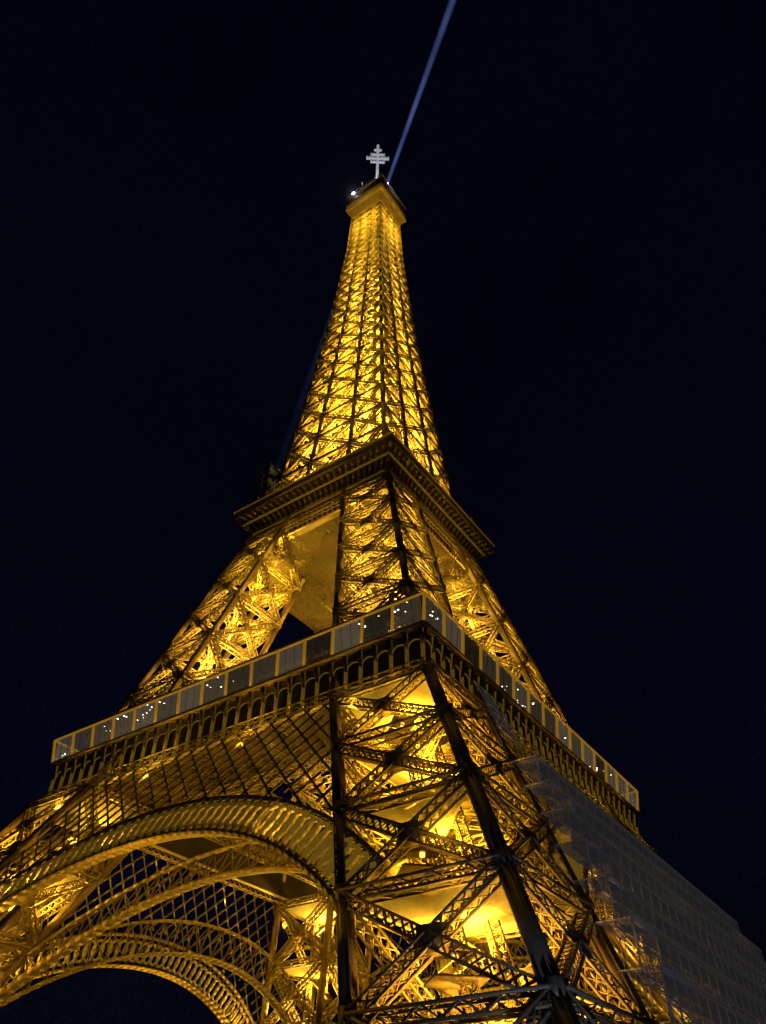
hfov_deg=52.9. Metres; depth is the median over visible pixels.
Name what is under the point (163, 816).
eiffel tower arch ornament
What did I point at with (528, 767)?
scaffolding netting
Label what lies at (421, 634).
first floor arcade frieze
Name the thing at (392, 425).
eiffel tower diagonals
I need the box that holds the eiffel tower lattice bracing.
[0,200,670,1023]
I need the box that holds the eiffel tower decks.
[53,214,636,881]
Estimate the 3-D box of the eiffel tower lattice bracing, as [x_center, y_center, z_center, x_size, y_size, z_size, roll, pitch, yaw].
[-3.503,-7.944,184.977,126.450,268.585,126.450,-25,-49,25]
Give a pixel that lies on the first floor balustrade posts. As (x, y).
(424, 594)
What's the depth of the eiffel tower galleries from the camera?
130.74 m
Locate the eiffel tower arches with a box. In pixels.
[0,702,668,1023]
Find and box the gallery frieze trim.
[46,432,638,901]
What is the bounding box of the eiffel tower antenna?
[366,144,388,177]
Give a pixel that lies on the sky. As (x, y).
(580, 185)
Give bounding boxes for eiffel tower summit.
[346,173,405,228]
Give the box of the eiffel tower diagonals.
[282,208,447,492]
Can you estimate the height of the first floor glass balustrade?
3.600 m
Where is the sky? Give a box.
[0,0,765,1023]
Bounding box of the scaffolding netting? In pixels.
[475,684,765,1023]
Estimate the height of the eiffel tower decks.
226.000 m
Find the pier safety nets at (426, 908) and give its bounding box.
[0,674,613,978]
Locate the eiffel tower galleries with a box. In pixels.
[51,428,639,815]
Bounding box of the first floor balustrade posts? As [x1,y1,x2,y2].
[51,591,638,810]
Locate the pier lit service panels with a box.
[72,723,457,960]
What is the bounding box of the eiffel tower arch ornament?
[0,802,613,1016]
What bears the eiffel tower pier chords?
on the ground
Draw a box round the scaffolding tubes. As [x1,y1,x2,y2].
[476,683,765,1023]
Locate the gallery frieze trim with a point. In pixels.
(620, 816)
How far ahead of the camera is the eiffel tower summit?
273.59 m
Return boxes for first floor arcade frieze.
[51,627,637,826]
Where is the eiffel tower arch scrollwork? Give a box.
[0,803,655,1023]
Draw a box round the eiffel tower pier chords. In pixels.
[0,197,668,1023]
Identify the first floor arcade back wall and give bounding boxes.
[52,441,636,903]

